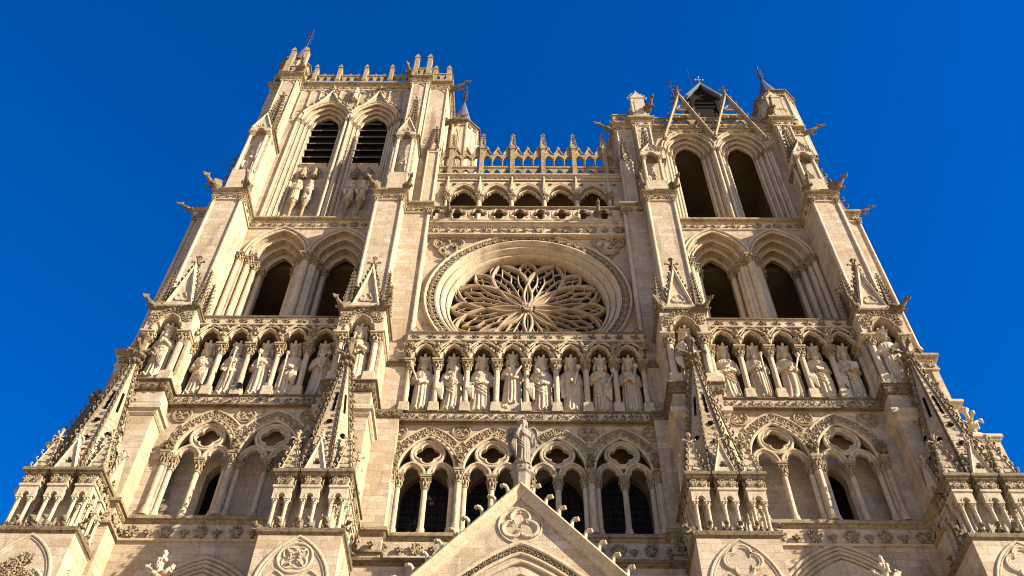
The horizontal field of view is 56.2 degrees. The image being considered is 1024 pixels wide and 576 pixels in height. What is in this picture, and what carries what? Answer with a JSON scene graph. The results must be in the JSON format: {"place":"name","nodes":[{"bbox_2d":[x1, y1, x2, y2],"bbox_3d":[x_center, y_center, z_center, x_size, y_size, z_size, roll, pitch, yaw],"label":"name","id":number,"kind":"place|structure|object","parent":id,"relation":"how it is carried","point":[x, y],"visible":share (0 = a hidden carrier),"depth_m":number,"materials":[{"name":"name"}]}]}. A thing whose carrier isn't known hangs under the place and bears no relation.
{"place":"outdoors","nodes":[
{"label":"outdoors","id":0,"kind":"place"},
{"bbox_2d":[143,550,175,575],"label":"finial","id":1,"kind":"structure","parent":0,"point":[159,564],"depth_m":34.94,"materials":[{"name":"stone"}]},
{"bbox_2d":[0,0,1023,523],"label":"sky","id":2,"kind":"structure","parent":0,"point":[114,113],"materials":[{"name":"blue"}]},
{"bbox_2d":[350,133,687,575],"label":"church facade","id":3,"kind":"structure","parent":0,"point":[527,268],"depth_m":49.83,"materials":[{"name":"stone"}]},
{"bbox_2d":[82,47,454,575],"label":"cathedral tower","id":4,"kind":"structure","parent":3,"relation":"on","point":[265,260],"depth_m":50.54,"materials":[{"name":"stone"}]},
{"bbox_2d":[142,293,163,308],"bbox_3d":[-18.470,0.757,49.283,1.291,0.762,0.536,37,-60,-25],"label":"gargoyle","id":5,"kind":"object","parent":4,"relation":"attached to","point":[152,304],"visible":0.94,"depth_m":49.12,"materials":[{"name":"stone"}]},
{"bbox_2d":[176,202,199,212],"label":"gargoyle","id":6,"kind":"object","parent":4,"relation":"attached to","point":[188,208],"visible":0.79,"depth_m":61.25,"materials":[{"name":"stone"}]},
{"bbox_2d":[191,294,202,308],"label":"gargoyle","id":7,"kind":"object","parent":4,"relation":"on","point":[195,304],"visible":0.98,"depth_m":49.07,"materials":[{"name":"stone"}]},
{"bbox_2d":[182,340,216,393],"bbox_3d":[-15.408,4.196,47.553,1.251,4.233,1.122,0,-51,1],"label":"king statue","id":8,"kind":"object","parent":4,"relation":"on","point":[200,368],"visible":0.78,"depth_m":47.34,"materials":[{"name":"stone"}]},
{"bbox_2d":[198,473,220,514],"bbox_3d":[-13.327,9.853,42.487,1.080,4.512,0.020,0,-51,1],"label":"window","id":9,"kind":"structure","parent":4,"relation":"in","point":[211,488],"depth_m":43.14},
{"bbox_2d":[203,171,224,188],"bbox_3d":[-18.742,-6.620,60.099,0.681,0.994,1.684,-33,-59,24],"label":"gargoyle","id":10,"kind":"object","parent":4,"relation":"attached to","point":[215,183],"visible":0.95,"depth_m":59.89,"materials":[{"name":"stone"}]},
{"bbox_2d":[212,340,245,393],"bbox_3d":[-13.924,4.196,47.530,1.251,4.233,1.172,0,-51,1],"label":"king statue","id":11,"kind":"object","parent":4,"relation":"on","point":[230,366],"visible":0.73,"depth_m":47.29,"materials":[{"name":"stone"}]},
{"bbox_2d":[241,168,253,192],"bbox_3d":[-16.571,-6.664,60.022,0.676,0.961,1.628,5,-52,-3],"label":"gargoyle","id":12,"kind":"object","parent":4,"relation":"attached to","point":[245,182],"visible":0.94,"depth_m":59.78,"materials":[{"name":"stone"}]},
{"bbox_2d":[240,150,256,168],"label":"saint statue","id":13,"kind":"object","parent":4,"relation":"attached to","point":[248,160],"visible":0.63,"depth_m":64.47,"materials":[{"name":"stone"}]},
{"bbox_2d":[244,340,274,394],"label":"king statue","id":14,"kind":"object","parent":4,"relation":"on","point":[260,366],"visible":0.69,"depth_m":47.38,"materials":[{"name":"stone"}]},
{"bbox_2d":[272,340,302,394],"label":"king statue","id":15,"kind":"object","parent":4,"relation":"on","point":[289,370],"visible":0.79,"depth_m":47.17,"materials":[{"name":"stone"}]},
{"bbox_2d":[261,30,314,109],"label":"stair turret","id":16,"kind":"object","parent":4,"relation":"on","point":[298,59],"visible":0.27,"depth_m":83.91,"materials":[{"name":"stone"}]},
{"bbox_2d":[288,179,302,203],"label":"saint statue","id":17,"kind":"object","parent":4,"relation":"on","point":[297,187],"visible":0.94,"depth_m":65.40,"materials":[{"name":"stone"}]},
{"bbox_2d":[298,54,306,71],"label":"gargoyle","id":18,"kind":"object","parent":4,"relation":"on","point":[302,66],"visible":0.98,"depth_m":76.59,"materials":[{"name":"stone"}]},
{"bbox_2d":[301,180,314,202],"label":"saint statue","id":19,"kind":"object","parent":4,"relation":"on","point":[309,187],"visible":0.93,"depth_m":65.26,"materials":[{"name":"stone"}]},
{"bbox_2d":[304,340,332,394],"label":"king statue","id":20,"kind":"object","parent":4,"relation":"on","point":[319,366],"visible":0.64,"depth_m":47.38,"materials":[{"name":"stone"}]},
{"bbox_2d":[332,293,350,309],"bbox_3d":[-8.750,0.785,49.158,0.536,0.762,1.291,-33,-59,24],"label":"gargoyle","id":21,"kind":"object","parent":4,"relation":"attached to","point":[341,305],"visible":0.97,"depth_m":48.98,"materials":[{"name":"stone"}]},
{"bbox_2d":[343,180,355,201],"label":"saint statue","id":22,"kind":"object","parent":4,"relation":"on","point":[349,190],"visible":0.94,"depth_m":65.21,"materials":[{"name":"stone"}]},
{"bbox_2d":[352,87,359,101],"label":"saint statue","id":23,"kind":"object","parent":4,"relation":"attached to","point":[356,91],"visible":1,"depth_m":75.08,"materials":[{"name":"stone"}]},
{"bbox_2d":[345,323,369,378],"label":"king statue","id":24,"kind":"object","parent":4,"relation":"on","point":[360,333],"visible":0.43,"depth_m":47.07,"materials":[{"name":"stone"}]},
{"bbox_2d":[355,180,367,202],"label":"saint statue","id":25,"kind":"object","parent":4,"relation":"on","point":[361,190],"visible":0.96,"depth_m":65.20,"materials":[{"name":"stone"}]},
{"bbox_2d":[366,173,380,188],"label":"gargoyle","id":26,"kind":"object","parent":4,"relation":"attached to","point":[375,184],"visible":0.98,"depth_m":59.77,"materials":[{"name":"stone"}]},
{"bbox_2d":[379,292,392,309],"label":"gargoyle","id":27,"kind":"object","parent":4,"relation":"attached to","point":[384,305],"visible":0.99,"depth_m":48.94,"materials":[{"name":"stone"}]},
{"bbox_2d":[396,155,406,171],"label":"saint statue","id":28,"kind":"object","parent":4,"relation":"on","point":[401,162],"visible":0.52,"depth_m":64.13,"materials":[{"name":"stone"}]},
{"bbox_2d":[402,172,413,190],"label":"gargoyle","id":29,"kind":"object","parent":4,"relation":"attached to","point":[407,184],"visible":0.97,"depth_m":59.71,"materials":[{"name":"stone"}]},
{"bbox_2d":[405,61,414,77],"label":"gargoyle","id":30,"kind":"object","parent":4,"relation":"attached to","point":[409,72],"visible":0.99,"depth_m":76.34,"materials":[{"name":"stone"}]},
{"bbox_2d":[445,114,467,125],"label":"gargoyle","id":31,"kind":"object","parent":4,"relation":"attached to","point":[450,121],"visible":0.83,"depth_m":72.89,"materials":[{"name":"stone"}]},
{"bbox_2d":[450,80,471,92],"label":"gargoyle","id":32,"kind":"object","parent":4,"relation":"attached to","point":[453,88],"visible":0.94,"depth_m":76.51,"materials":[{"name":"stone"}]},
{"bbox_2d":[409,353,433,410],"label":"king statue","id":33,"kind":"object","parent":3,"relation":"on","point":[422,378],"visible":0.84,"depth_m":47.94,"materials":[{"name":"stone"}]},
{"bbox_2d":[397,479,448,531],"bbox_3d":[-3.931,10.513,43.256,2.480,5.117,0.060,0,-51,1],"label":"window","id":34,"kind":"structure","parent":3,"relation":"in","point":[437,494],"depth_m":43.79,"materials":[{"name":"black glass"}]},
{"bbox_2d":[444,198,453,216],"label":"gargoyle","id":35,"kind":"object","parent":3,"relation":"attached to","point":[448,211],"visible":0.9,"depth_m":59.71,"materials":[{"name":"stone"}]},
{"bbox_2d":[435,354,463,410],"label":"king statue","id":36,"kind":"object","parent":3,"relation":"on","point":[448,387],"visible":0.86,"depth_m":47.72,"materials":[{"name":"stone"}]},
{"bbox_2d":[443,86,480,172],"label":"stair turret","id":37,"kind":"object","parent":3,"relation":"on","point":[466,130],"visible":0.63,"depth_m":75.42,"materials":[{"name":"stone"}]},
{"bbox_2d":[466,354,493,410],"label":"king statue","id":38,"kind":"object","parent":3,"relation":"on","point":[481,381],"visible":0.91,"depth_m":47.75,"materials":[{"name":"stone"}]},
{"bbox_2d":[465,480,510,527],"bbox_3d":[-0.931,10.527,43.221,2.480,5.117,0.060,0,-51,1],"label":"window","id":39,"kind":"structure","parent":3,"relation":"in","point":[478,496],"depth_m":44.27,"materials":[{"name":"black glass"}]},
{"bbox_2d":[500,351,522,410],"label":"king statue","id":40,"kind":"object","parent":3,"relation":"on","point":[511,376],"visible":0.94,"depth_m":47.98,"materials":[{"name":"stone"}]},
{"bbox_2d":[392,462,635,575],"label":"porch gable","id":41,"kind":"structure","parent":3,"relation":"attached to","point":[520,528],"depth_m":35.46,"materials":[{"name":"stone"}]},
{"bbox_2d":[506,419,537,465],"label":"angel statue","id":42,"kind":"object","parent":41,"relation":"on","point":[522,439],"visible":0.92,"depth_m":39.64,"materials":[{"name":"grey stone"}]},
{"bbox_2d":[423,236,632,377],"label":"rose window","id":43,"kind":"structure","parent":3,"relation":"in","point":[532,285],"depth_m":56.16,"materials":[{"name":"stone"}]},
{"bbox_2d":[526,354,553,410],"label":"king statue","id":44,"kind":"object","parent":3,"relation":"on","point":[540,387],"visible":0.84,"depth_m":47.73,"materials":[{"name":"stone"}]},
{"bbox_2d":[535,480,584,533],"bbox_3d":[2.069,10.540,43.186,2.480,5.117,0.060,0,-51,1],"label":"window","id":45,"kind":"structure","parent":3,"relation":"in","point":[570,496],"depth_m":44.07,"materials":[{"name":"black glass"}]},
{"bbox_2d":[559,354,583,411],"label":"king statue","id":46,"kind":"object","parent":3,"relation":"on","point":[571,384],"visible":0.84,"depth_m":47.82,"materials":[{"name":"stone"}]},
{"bbox_2d":[593,198,601,217],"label":"gargoyle","id":47,"kind":"object","parent":3,"relation":"attached to","point":[597,212],"visible":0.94,"depth_m":59.60,"materials":[{"name":"stone"}]},
{"bbox_2d":[589,354,614,411],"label":"king statue","id":48,"kind":"object","parent":3,"relation":"on","point":[600,381],"visible":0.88,"depth_m":47.76,"materials":[{"name":"stone"}]},
{"bbox_2d":[601,480,652,533],"bbox_3d":[5.069,10.554,43.152,2.480,5.117,0.060,0,-51,1],"label":"window","id":49,"kind":"structure","parent":3,"relation":"in","point":[611,495],"depth_m":43.70,"materials":[{"name":"black glass"}]},
{"bbox_2d":[618,354,643,411],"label":"king statue","id":50,"kind":"object","parent":3,"relation":"on","point":[630,382],"visible":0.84,"depth_m":47.84,"materials":[{"name":"stone"}]},
{"bbox_2d":[607,86,965,575],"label":"cathedral tower","id":51,"kind":"structure","parent":3,"relation":"on","point":[754,239],"depth_m":49.50,"materials":[{"name":"stone"}]},
{"bbox_2d":[593,122,613,133],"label":"gargoyle","id":52,"kind":"object","parent":51,"relation":"attached to","point":[608,129],"visible":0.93,"depth_m":71.01,"materials":[{"name":"stone"}]},
{"bbox_2d":[638,171,647,191],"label":"gargoyle","id":53,"kind":"object","parent":51,"relation":"attached to","point":[642,184],"visible":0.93,"depth_m":59.52,"materials":[{"name":"stone"}]},
{"bbox_2d":[643,94,653,113],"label":"gargoyle","id":54,"kind":"object","parent":51,"relation":"attached to","point":[648,107],"visible":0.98,"depth_m":71.54,"materials":[{"name":"stone"}]},
{"bbox_2d":[648,168,657,179],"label":"saint statue","id":55,"kind":"object","parent":51,"relation":"attached to","point":[652,174],"visible":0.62,"depth_m":63.03,"materials":[{"name":"stone"}]},
{"bbox_2d":[651,294,665,311],"bbox_3d":[7.477,0.842,48.956,0.522,0.762,1.291,-28,-57,21],"label":"gargoyle","id":56,"kind":"object","parent":51,"relation":"attached to","point":[659,306],"visible":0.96,"depth_m":48.77,"materials":[{"name":"stone"}]},
{"bbox_2d":[664,81,678,110],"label":"iron cross","id":57,"kind":"object","parent":51,"relation":"on","point":[672,98],"visible":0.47,"depth_m":82.05,"materials":[{"name":"grey metal"}]},
{"bbox_2d":[668,172,679,189],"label":"gargoyle","id":58,"kind":"object","parent":51,"relation":"attached to","point":[675,184],"visible":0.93,"depth_m":59.52,"materials":[{"name":"stone"}]},
{"bbox_2d":[675,325,701,379],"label":"king statue","id":59,"kind":"object","parent":51,"relation":"on","point":[683,333],"visible":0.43,"depth_m":47.10,"materials":[{"name":"stone"}]},
{"bbox_2d":[683,76,722,123],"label":"roof lantern","id":60,"kind":"object","parent":51,"relation":"on","point":[707,104],"visible":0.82,"depth_m":84.17,"materials":[{"name":"grey wood"}]},
{"bbox_2d":[695,295,713,311],"bbox_3d":[9.821,0.863,48.937,0.536,0.762,1.291,33,-58,-23],"label":"gargoyle","id":61,"kind":"object","parent":51,"relation":"attached to","point":[703,307],"visible":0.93,"depth_m":48.76,"materials":[{"name":"stone"}]},
{"bbox_2d":[715,342,742,396],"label":"king statue","id":62,"kind":"object","parent":51,"relation":"on","point":[728,371],"visible":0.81,"depth_m":47.07,"materials":[{"name":"stone"}]},
{"bbox_2d":[744,342,774,397],"bbox_3d":[12.105,4.295,47.214,1.251,4.233,1.135,0,-51,1],"label":"king statue","id":63,"kind":"object","parent":51,"relation":"on","point":[758,371],"visible":0.73,"depth_m":47.08,"materials":[{"name":"stone"}]},
{"bbox_2d":[766,95,775,113],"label":"gargoyle","id":64,"kind":"object","parent":51,"relation":"attached to","point":[770,109],"visible":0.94,"depth_m":71.26,"materials":[{"name":"stone"}]},
{"bbox_2d":[752,67,817,157],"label":"stair turret","id":65,"kind":"object","parent":51,"relation":"on","point":[787,100],"visible":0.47,"depth_m":78.47,"materials":[{"name":"stone"}]},
{"bbox_2d":[774,343,807,397],"bbox_3d":[13.656,4.311,47.202,1.315,4.233,1.161,0,-51,1],"label":"king statue","id":66,"kind":"object","parent":51,"relation":"on","point":[789,371],"visible":0.73,"depth_m":47.08,"materials":[{"name":"stone"}]},
{"bbox_2d":[801,171,812,192],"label":"gargoyle","id":67,"kind":"object","parent":51,"relation":"attached to","point":[807,185],"visible":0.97,"depth_m":59.39,"materials":[{"name":"stone"}]},
{"bbox_2d":[800,124,825,136],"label":"gargoyle","id":68,"kind":"object","parent":51,"relation":"attached to","point":[810,131],"visible":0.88,"depth_m":70.95,"materials":[{"name":"stone"}]},
{"bbox_2d":[805,343,838,397],"bbox_3d":[15.078,4.333,47.199,1.383,4.233,1.121,0,-51,1],"label":"king statue","id":69,"kind":"object","parent":51,"relation":"on","point":[820,373],"visible":0.8,"depth_m":46.93,"materials":[{"name":"stone"}]},
{"bbox_2d":[827,173,847,190],"bbox_3d":[20.241,-6.444,59.647,0.681,0.994,1.684,33,-58,-23],"label":"gargoyle","id":70,"kind":"object","parent":51,"relation":"attached to","point":[834,185],"visible":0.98,"depth_m":59.43,"materials":[{"name":"stone"}]},
{"bbox_2d":[828,476,853,519],"bbox_3d":[14.470,9.978,42.165,1.080,4.512,0.020,0,-51,1],"label":"window","id":71,"kind":"structure","parent":51,"relation":"in","point":[839,493],"depth_m":42.82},
{"bbox_2d":[835,343,868,397],"bbox_3d":[16.543,4.323,47.169,1.384,4.233,1.178,0,-51,1],"label":"king statue","id":72,"kind":"object","parent":51,"relation":"on","point":[850,372],"visible":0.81,"depth_m":46.87,"materials":[{"name":"stone"}]},
{"bbox_2d":[848,295,860,311],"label":"gargoyle","id":73,"kind":"object","parent":51,"relation":"on","point":[856,307],"visible":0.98,"depth_m":48.66,"materials":[{"name":"stone"}]},
{"bbox_2d":[860,205,875,215],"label":"gargoyle","id":74,"kind":"object","parent":51,"relation":"attached to","point":[863,211],"visible":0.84,"depth_m":60.75,"materials":[{"name":"stone"}]},
{"bbox_2d":[869,555,901,575],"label":"porch side gable","id":75,"kind":"structure","parent":51,"relation":"attached to","point":[883,566],"depth_m":34.73,"materials":[{"name":"stone"}]},
{"bbox_2d":[873,326,909,381],"bbox_3d":[18.521,3.457,46.589,1.235,4.452,1.208,0,-51,1],"label":"king statue","id":76,"kind":"object","parent":51,"relation":"on","point":[893,364],"visible":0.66,"depth_m":46.52,"materials":[{"name":"stone"}]},
{"bbox_2d":[889,296,910,312],"bbox_3d":[19.751,0.911,48.834,1.347,0.796,0.559,-37,-61,26],"label":"gargoyle","id":77,"kind":"object","parent":51,"relation":"attached to","point":[899,308],"visible":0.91,"depth_m":48.66,"materials":[{"name":"stone"}]},
{"bbox_2d":[960,406,1015,471],"bbox_3d":[22.642,9.602,43.778,1.560,11.700,1.460,0,-51,1],"label":"pinnacle","id":78,"kind":"object","parent":51,"relation":"attached to","point":[974,427],"visible":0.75,"depth_m":45.96,"materials":[{"name":"stone"}]},
{"bbox_2d":[984,440,1017,471],"bbox_3d":[21.576,10.842,38.647,1.560,12.900,1.406,0,-51,1],"label":"crocket","id":79,"kind":"object","parent":51,"relation":"attached to","point":[997,449],"visible":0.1,"depth_m":42.98,"materials":[{"name":"stone"}]},
{"label":"ground","id":80,"kind":"structure","parent":0,"visible":0},
{"bbox_2d":[0,525,92,575],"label":"porch pier","id":81,"kind":"structure","parent":80,"relation":"on","point":[32,550],"depth_m":35.78,"materials":[{"name":"stone"}]},
{"bbox_2d":[9,514,21,524],"bbox_3d":[-18.969,8.975,36.773,0.309,0.575,0.735,8,-52,-6],"label":"stone beast","id":82,"kind":"object","parent":81,"relation":"on","point":[16,521],"visible":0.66,"depth_m":36.67,"materials":[{"name":"stone"}]},
{"bbox_2d":[25,514,35,524],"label":"stone beast","id":83,"kind":"object","parent":81,"relation":"on","point":[32,518],"visible":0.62,"depth_m":36.58,"materials":[{"name":"stone"}]},
{"bbox_2d":[4,441,67,524],"bbox_3d":[-20.227,10.801,38.611,1.560,12.500,1.386,0,-51,1],"label":"pinnacle","id":84,"kind":"object","parent":81,"relation":"on","point":[15,490],"visible":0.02,"depth_m":39.77,"materials":[{"name":"stone"}]},
{"bbox_2d":[38,514,52,525],"bbox_3d":[-17.845,8.979,36.760,0.309,0.575,0.735,-4,-52,4],"label":"stone beast","id":85,"kind":"object","parent":81,"relation":"on","point":[46,521],"visible":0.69,"depth_m":36.67,"materials":[{"name":"stone"}]},
{"bbox_2d":[57,514,67,525],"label":"stone beast","id":86,"kind":"object","parent":81,"relation":"on","point":[63,519],"visible":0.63,"depth_m":36.56,"materials":[{"name":"stone"}]},
{"bbox_2d":[2,334,156,545],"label":"crocketed spire","id":87,"kind":"structure","parent":81,"relation":"on","point":[76,479],"depth_m":39.10,"materials":[{"name":"stone"}]},
{"bbox_2d":[45,389,102,449],"bbox_3d":[-20.722,9.168,42.750,1.560,13.400,1.380,0,-51,1],"label":"pinnacle","id":88,"kind":"object","parent":87,"relation":"attached to","point":[92,400],"visible":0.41,"depth_m":46.09,"materials":[{"name":"stone"}]},
{"bbox_2d":[137,323,177,377],"bbox_3d":[-17.296,3.352,47.049,1.234,4.452,1.109,0,-51,1],"label":"king statue","id":89,"kind":"object","parent":87,"relation":"on","point":[164,345],"visible":0.72,"depth_m":46.90,"materials":[{"name":"stone"}]},
{"bbox_2d":[77,517,88,530],"bbox_3d":[-16.512,9.100,36.836,0.735,0.575,0.309,-27,-57,20],"label":"stone beast","id":90,"kind":"object","parent":81,"relation":"on","point":[81,525],"visible":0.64,"depth_m":36.76,"materials":[{"name":"stone"}]},
{"bbox_2d":[247,527,352,575],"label":"porch pier","id":91,"kind":"structure","parent":80,"relation":"on","point":[293,551],"depth_m":35.57,"materials":[{"name":"stone"}]},
{"bbox_2d":[250,520,265,533],"bbox_3d":[-9.592,9.166,36.731,0.897,0.489,0.386,12,-52,-9],"label":"stone beast","id":92,"kind":"object","parent":91,"relation":"on","point":[255,524],"visible":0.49,"depth_m":36.65,"materials":[{"name":"stone"}]},
{"bbox_2d":[273,516,282,526],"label":"stone beast","id":93,"kind":"object","parent":91,"relation":"on","point":[278,520],"visible":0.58,"depth_m":36.47,"materials":[{"name":"stone"}]},
{"bbox_2d":[292,516,300,526],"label":"stone beast","id":94,"kind":"object","parent":91,"relation":"on","point":[297,521],"visible":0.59,"depth_m":36.46,"materials":[{"name":"stone"}]},
{"bbox_2d":[303,516,314,527],"bbox_3d":[-7.747,9.024,36.643,0.309,0.575,0.735,-5,-52,5],"label":"stone beast","id":95,"kind":"object","parent":91,"relation":"on","point":[308,523],"visible":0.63,"depth_m":36.54,"materials":[{"name":"stone"}]},
{"bbox_2d":[266,337,364,549],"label":"crocketed spire","id":96,"kind":"structure","parent":91,"relation":"on","point":[317,478],"depth_m":38.91,"materials":[{"name":"stone"}]},
{"bbox_2d":[321,516,329,527],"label":"stone beast","id":97,"kind":"object","parent":91,"relation":"on","point":[326,520],"visible":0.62,"depth_m":36.44,"materials":[{"name":"stone"}]},
{"bbox_2d":[685,530,789,575],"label":"porch pier","id":98,"kind":"structure","parent":80,"relation":"on","point":[734,553],"depth_m":35.43,"materials":[{"name":"stone"}]},
{"bbox_2d":[681,523,697,536],"bbox_3d":[6.804,9.215,36.573,0.735,0.575,0.309,12,-52,-9],"label":"stone beast","id":99,"kind":"object","parent":98,"relation":"on","point":[689,530],"visible":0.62,"depth_m":36.48,"materials":[{"name":"stone"}]},
{"bbox_2d":[674,336,773,551],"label":"crocketed spire","id":100,"kind":"structure","parent":98,"relation":"on","point":[721,479],"depth_m":38.77,"materials":[{"name":"stone"}]},
{"bbox_2d":[723,520,733,530],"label":"stone beast","id":101,"kind":"object","parent":98,"relation":"on","point":[726,526],"visible":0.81,"depth_m":36.46,"materials":[{"name":"stone"}]},
{"bbox_2d":[736,521,747,530],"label":"stone beast","id":102,"kind":"object","parent":98,"relation":"on","point":[739,528],"visible":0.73,"depth_m":36.43,"materials":[{"name":"stone"}]},
{"bbox_2d":[948,532,1023,575],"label":"porch pier","id":103,"kind":"structure","parent":80,"relation":"on","point":[989,554],"depth_m":35.55,"materials":[{"name":"stone"}]},
{"bbox_2d":[889,336,1023,552],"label":"crocketed spire","id":104,"kind":"structure","parent":103,"relation":"on","point":[971,486],"depth_m":38.81,"materials":[{"name":"stone"}]},
{"bbox_2d":[952,525,969,538],"bbox_3d":[17.084,9.261,36.454,0.735,0.575,0.309,12,-52,-9],"label":"stone beast","id":105,"kind":"object","parent":103,"relation":"on","point":[963,532],"visible":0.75,"depth_m":36.36,"materials":[{"name":"stone"}]},
{"bbox_2d":[977,522,990,532],"bbox_3d":[17.834,9.184,36.398,0.421,0.556,0.488,12,-52,-8],"label":"stone beast","id":106,"kind":"object","parent":103,"relation":"on","point":[981,525],"visible":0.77,"depth_m":36.32,"materials":[{"name":"stone"}]},
{"bbox_2d":[995,521,1005,532],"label":"stone beast","id":107,"kind":"object","parent":103,"relation":"on","point":[999,529],"visible":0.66,"depth_m":36.24,"materials":[{"name":"stone"}]},
{"bbox_2d":[1010,521,1022,532],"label":"stone beast","id":108,"kind":"object","parent":103,"relation":"on","point":[1015,526],"visible":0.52,"depth_m":36.15,"materials":[{"name":"stone"}]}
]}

